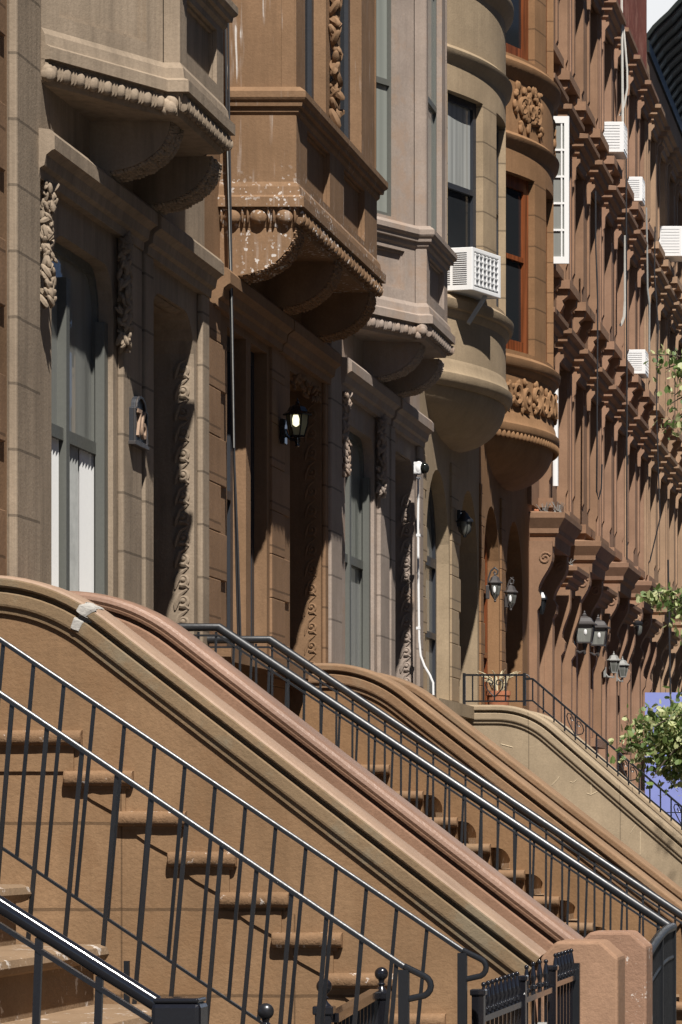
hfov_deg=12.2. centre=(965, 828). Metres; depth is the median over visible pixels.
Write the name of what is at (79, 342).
window
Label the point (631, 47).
window
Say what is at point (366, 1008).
gate
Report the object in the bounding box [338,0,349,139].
window
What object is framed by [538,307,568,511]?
window
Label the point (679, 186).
window
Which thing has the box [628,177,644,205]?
air conditioner
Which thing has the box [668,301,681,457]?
window
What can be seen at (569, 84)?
window
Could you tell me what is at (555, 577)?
brownstone house
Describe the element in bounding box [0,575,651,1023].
stoop
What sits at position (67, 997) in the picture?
stoop
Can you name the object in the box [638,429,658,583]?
window
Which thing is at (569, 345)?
window
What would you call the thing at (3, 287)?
brownstone house
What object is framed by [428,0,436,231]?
window
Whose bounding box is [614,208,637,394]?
window
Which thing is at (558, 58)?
window
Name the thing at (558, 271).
window
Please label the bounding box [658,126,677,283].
window
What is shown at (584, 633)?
wall lamp
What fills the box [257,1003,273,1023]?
fence post
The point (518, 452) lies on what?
brownstone house
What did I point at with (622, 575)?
brownstone house
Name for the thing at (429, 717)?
stoop
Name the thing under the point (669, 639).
cable
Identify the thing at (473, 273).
air conditioner
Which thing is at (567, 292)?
window
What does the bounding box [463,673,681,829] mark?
iron railing
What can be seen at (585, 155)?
window
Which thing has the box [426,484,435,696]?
window
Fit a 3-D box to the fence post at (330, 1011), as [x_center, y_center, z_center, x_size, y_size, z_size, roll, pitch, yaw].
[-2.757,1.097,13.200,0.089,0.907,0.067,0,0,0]
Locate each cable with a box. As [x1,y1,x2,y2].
[224,28,238,645]
[227,23,241,654]
[227,151,234,447]
[595,191,602,499]
[619,26,627,115]
[619,235,625,326]
[621,0,623,121]
[625,159,627,559]
[645,207,649,351]
[649,227,660,562]
[667,560,671,782]
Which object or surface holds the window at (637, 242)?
in the brownstone house at (642, 99)
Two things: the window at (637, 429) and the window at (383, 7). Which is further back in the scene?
the window at (637, 429)
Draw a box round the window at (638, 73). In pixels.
[627,55,648,229]
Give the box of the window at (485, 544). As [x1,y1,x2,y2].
[484,528,487,704]
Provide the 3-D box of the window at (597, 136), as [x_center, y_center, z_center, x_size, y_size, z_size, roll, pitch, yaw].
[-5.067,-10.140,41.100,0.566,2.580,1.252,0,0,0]
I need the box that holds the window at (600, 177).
[587,160,613,361]
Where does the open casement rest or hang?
attached to the brownstone house at (555, 577)
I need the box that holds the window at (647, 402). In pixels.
[638,249,658,422]
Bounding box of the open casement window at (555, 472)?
[552,389,557,485]
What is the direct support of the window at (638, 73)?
in the brownstone house at (642, 99)
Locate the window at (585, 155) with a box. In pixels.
[572,133,599,343]
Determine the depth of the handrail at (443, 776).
18.78 m
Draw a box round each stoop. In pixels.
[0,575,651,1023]
[0,884,151,1023]
[289,663,681,1023]
[464,705,681,887]
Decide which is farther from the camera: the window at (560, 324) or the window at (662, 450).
the window at (662, 450)
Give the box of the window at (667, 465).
[658,453,677,576]
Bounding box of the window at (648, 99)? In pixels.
[638,80,658,248]
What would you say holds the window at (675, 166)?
in the brownstone house at (673, 342)
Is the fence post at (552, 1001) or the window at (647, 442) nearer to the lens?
the fence post at (552, 1001)
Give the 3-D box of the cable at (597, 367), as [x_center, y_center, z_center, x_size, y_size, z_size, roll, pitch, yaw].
[-4.695,-6.179,39.300,0.103,3.956,0.017,0,0,0]
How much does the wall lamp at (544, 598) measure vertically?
0.272 m
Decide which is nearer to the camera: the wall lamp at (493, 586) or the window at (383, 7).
the window at (383, 7)
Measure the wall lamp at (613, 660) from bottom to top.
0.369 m
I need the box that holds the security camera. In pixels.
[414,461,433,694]
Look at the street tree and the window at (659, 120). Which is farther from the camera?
the window at (659, 120)
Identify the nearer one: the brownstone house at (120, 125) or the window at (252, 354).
the brownstone house at (120, 125)
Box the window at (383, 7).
[376,0,390,215]
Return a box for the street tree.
[608,344,681,796]
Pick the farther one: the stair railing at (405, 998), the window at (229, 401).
the window at (229, 401)
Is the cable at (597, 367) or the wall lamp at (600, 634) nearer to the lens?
the cable at (597, 367)
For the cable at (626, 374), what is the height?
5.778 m
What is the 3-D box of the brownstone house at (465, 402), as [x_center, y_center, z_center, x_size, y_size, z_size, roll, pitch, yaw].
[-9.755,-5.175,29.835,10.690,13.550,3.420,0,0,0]
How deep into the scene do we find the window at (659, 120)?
48.72 m
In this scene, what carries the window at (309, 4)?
in the brownstone house at (305, 279)
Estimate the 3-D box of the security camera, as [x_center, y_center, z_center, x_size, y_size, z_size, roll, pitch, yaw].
[-4.866,-2.253,27.598,0.186,2.102,0.077,0,0,0]
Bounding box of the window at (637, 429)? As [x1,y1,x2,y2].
[628,415,648,579]
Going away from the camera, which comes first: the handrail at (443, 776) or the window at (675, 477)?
the handrail at (443, 776)
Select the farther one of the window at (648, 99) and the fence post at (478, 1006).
the window at (648, 99)
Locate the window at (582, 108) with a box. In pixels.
[572,0,594,135]
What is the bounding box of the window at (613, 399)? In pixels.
[602,385,625,561]
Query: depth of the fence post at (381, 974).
14.30 m
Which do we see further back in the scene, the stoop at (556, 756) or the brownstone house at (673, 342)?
the brownstone house at (673, 342)
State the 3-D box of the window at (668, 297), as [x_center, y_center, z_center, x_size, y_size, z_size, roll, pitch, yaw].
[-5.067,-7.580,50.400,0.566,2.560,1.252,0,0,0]
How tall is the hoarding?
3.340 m
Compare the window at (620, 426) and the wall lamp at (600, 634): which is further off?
the window at (620, 426)
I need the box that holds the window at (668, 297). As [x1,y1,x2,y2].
[658,285,677,446]
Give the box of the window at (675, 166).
[668,147,681,298]
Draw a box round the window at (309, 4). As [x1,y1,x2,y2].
[305,0,313,99]
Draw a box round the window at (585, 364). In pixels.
[572,349,599,540]
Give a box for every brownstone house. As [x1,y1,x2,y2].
[0,0,6,575]
[7,0,237,645]
[204,0,387,705]
[327,0,456,687]
[420,0,513,718]
[479,0,560,709]
[527,0,588,733]
[569,0,617,750]
[597,0,641,773]
[623,0,662,792]
[647,0,681,691]
[666,69,681,691]
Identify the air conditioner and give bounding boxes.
[447,247,500,324]
[603,122,626,159]
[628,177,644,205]
[628,350,648,378]
[659,226,681,261]
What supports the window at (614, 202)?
in the brownstone house at (622, 575)
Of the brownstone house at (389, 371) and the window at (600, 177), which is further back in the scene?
the window at (600, 177)
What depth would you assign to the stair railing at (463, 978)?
11.62 m
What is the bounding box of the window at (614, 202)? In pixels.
[602,185,624,378]
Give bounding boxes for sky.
[647,0,676,31]
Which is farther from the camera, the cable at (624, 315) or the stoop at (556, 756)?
the cable at (624, 315)
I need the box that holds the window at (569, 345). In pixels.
[555,328,584,523]
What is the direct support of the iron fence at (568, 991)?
attached to the stoop at (182, 693)
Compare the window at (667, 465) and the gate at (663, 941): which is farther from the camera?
the window at (667, 465)
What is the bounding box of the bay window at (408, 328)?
[353,216,456,397]
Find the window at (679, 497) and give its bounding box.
[676,482,681,587]
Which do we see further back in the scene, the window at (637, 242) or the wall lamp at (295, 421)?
the window at (637, 242)
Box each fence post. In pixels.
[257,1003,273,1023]
[312,980,335,1023]
[375,967,391,1023]
[470,989,486,1023]
[518,975,528,1023]
[548,965,558,1023]
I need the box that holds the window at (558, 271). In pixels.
[553,73,568,299]
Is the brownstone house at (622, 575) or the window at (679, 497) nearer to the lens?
the brownstone house at (622, 575)
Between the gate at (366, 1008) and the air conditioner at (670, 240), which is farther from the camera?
the air conditioner at (670, 240)
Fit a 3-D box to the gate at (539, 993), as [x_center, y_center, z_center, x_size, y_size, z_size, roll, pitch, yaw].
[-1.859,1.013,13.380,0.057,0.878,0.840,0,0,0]
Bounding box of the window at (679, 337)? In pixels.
[676,322,681,466]
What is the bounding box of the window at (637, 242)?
[627,230,648,408]
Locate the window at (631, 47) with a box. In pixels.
[614,27,637,207]
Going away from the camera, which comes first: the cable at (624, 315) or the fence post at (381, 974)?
the fence post at (381, 974)
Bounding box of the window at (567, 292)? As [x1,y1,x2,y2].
[556,104,584,323]
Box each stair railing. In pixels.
[0,637,488,1023]
[0,690,433,1023]
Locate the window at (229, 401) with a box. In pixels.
[227,336,232,645]
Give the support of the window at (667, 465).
in the brownstone house at (664, 50)
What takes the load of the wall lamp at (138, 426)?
attached to the brownstone house at (120, 125)
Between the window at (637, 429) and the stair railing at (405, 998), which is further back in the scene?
the window at (637, 429)
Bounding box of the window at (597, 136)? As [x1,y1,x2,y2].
[587,0,608,160]
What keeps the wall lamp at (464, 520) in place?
attached to the brownstone house at (465, 402)
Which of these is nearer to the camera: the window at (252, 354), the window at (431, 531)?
the window at (252, 354)
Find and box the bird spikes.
[536,501,565,511]
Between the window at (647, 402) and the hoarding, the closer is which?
the hoarding
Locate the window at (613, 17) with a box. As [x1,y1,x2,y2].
[602,0,626,185]
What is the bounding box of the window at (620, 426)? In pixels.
[614,401,637,565]
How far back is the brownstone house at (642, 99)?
46.27 m
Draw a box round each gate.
[333,989,380,1023]
[524,959,552,1023]
[650,923,676,1023]
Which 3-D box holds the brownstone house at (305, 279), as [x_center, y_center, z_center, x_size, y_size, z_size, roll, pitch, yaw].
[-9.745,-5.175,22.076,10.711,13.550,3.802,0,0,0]
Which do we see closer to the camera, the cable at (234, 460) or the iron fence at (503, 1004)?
the iron fence at (503, 1004)
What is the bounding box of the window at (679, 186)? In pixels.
[676,172,681,304]
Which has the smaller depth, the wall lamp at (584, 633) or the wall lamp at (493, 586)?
the wall lamp at (493, 586)
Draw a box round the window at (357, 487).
[345,432,370,669]
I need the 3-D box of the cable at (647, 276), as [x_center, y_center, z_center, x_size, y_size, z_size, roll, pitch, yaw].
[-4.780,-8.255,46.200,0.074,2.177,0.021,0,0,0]
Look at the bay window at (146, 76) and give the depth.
17.39 m
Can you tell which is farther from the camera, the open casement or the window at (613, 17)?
the window at (613, 17)
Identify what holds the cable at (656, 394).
attached to the brownstone house at (642, 99)
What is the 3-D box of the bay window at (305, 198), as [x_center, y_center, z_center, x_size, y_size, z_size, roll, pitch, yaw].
[-4.730,-4.326,21.990,0.640,1.298,2.933,0,0,0]
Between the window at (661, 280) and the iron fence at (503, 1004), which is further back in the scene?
the window at (661, 280)
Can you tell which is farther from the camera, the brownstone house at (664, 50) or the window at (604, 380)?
the brownstone house at (664, 50)
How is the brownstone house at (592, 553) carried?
on the areaway paving
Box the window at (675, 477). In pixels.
[668,465,681,598]
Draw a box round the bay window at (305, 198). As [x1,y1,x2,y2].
[218,87,387,342]
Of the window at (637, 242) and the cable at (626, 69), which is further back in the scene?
the window at (637, 242)
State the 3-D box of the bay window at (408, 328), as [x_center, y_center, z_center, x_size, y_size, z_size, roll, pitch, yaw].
[-4.822,-4.348,25.837,0.903,1.254,2.596,0,0,0]
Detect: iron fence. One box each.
[481,971,522,1023]
[553,948,579,1023]
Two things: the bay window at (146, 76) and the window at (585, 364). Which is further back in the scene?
the window at (585, 364)
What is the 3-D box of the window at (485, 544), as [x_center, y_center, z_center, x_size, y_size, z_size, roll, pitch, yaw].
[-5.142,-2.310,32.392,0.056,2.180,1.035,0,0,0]
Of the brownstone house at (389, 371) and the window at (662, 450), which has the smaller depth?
the brownstone house at (389, 371)
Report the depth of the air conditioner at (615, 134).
42.49 m
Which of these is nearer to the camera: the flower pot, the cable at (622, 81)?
the flower pot
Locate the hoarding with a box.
[645,692,681,822]
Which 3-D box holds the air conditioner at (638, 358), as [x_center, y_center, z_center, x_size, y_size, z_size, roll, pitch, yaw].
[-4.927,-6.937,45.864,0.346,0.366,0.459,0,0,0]
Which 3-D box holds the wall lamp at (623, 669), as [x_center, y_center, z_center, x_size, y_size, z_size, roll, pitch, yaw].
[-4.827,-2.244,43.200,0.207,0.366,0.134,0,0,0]
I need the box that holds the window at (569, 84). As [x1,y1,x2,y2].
[555,0,579,105]
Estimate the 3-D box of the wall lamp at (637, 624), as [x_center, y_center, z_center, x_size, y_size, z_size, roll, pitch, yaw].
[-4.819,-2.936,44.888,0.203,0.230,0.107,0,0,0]
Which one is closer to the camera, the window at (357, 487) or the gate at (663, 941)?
the gate at (663, 941)
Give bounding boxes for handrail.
[0,895,207,1023]
[177,623,670,937]
[207,636,681,936]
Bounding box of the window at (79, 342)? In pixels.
[51,242,107,594]
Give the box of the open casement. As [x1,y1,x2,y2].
[553,116,568,263]
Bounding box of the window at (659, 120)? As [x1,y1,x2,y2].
[648,104,668,266]
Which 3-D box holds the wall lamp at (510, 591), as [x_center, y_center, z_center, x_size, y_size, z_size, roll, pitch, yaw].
[-4.900,-2.531,33.090,0.160,0.366,0.104,0,0,0]
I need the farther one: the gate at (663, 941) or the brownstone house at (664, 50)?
the brownstone house at (664, 50)
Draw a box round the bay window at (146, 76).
[41,0,237,214]
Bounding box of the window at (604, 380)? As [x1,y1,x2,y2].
[587,367,613,546]
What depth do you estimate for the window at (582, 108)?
39.54 m
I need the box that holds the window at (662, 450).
[648,441,668,595]
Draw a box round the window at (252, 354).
[251,352,253,644]
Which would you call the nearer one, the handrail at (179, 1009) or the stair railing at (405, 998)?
the handrail at (179, 1009)
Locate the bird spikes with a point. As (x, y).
(546, 508)
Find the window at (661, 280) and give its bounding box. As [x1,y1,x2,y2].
[648,268,668,434]
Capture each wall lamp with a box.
[128,396,148,450]
[280,398,311,446]
[456,510,472,537]
[486,566,502,601]
[504,577,517,610]
[539,591,547,614]
[574,610,596,654]
[590,615,610,656]
[603,652,620,677]
[616,656,629,681]
[633,620,642,635]
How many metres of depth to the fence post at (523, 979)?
12.88 m
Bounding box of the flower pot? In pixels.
[477,670,520,705]
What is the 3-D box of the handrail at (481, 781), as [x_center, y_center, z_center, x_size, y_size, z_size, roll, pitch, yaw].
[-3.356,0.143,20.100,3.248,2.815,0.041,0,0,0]
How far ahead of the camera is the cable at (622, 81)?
43.19 m
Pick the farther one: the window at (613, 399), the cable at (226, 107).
the window at (613, 399)
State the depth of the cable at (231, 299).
20.44 m
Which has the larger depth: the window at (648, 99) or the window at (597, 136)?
the window at (648, 99)
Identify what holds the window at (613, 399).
in the brownstone house at (622, 575)
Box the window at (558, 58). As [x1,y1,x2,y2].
[554,41,563,76]
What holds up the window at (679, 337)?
in the brownstone house at (673, 342)
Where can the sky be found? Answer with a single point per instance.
(656, 9)
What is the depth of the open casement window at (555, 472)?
36.88 m

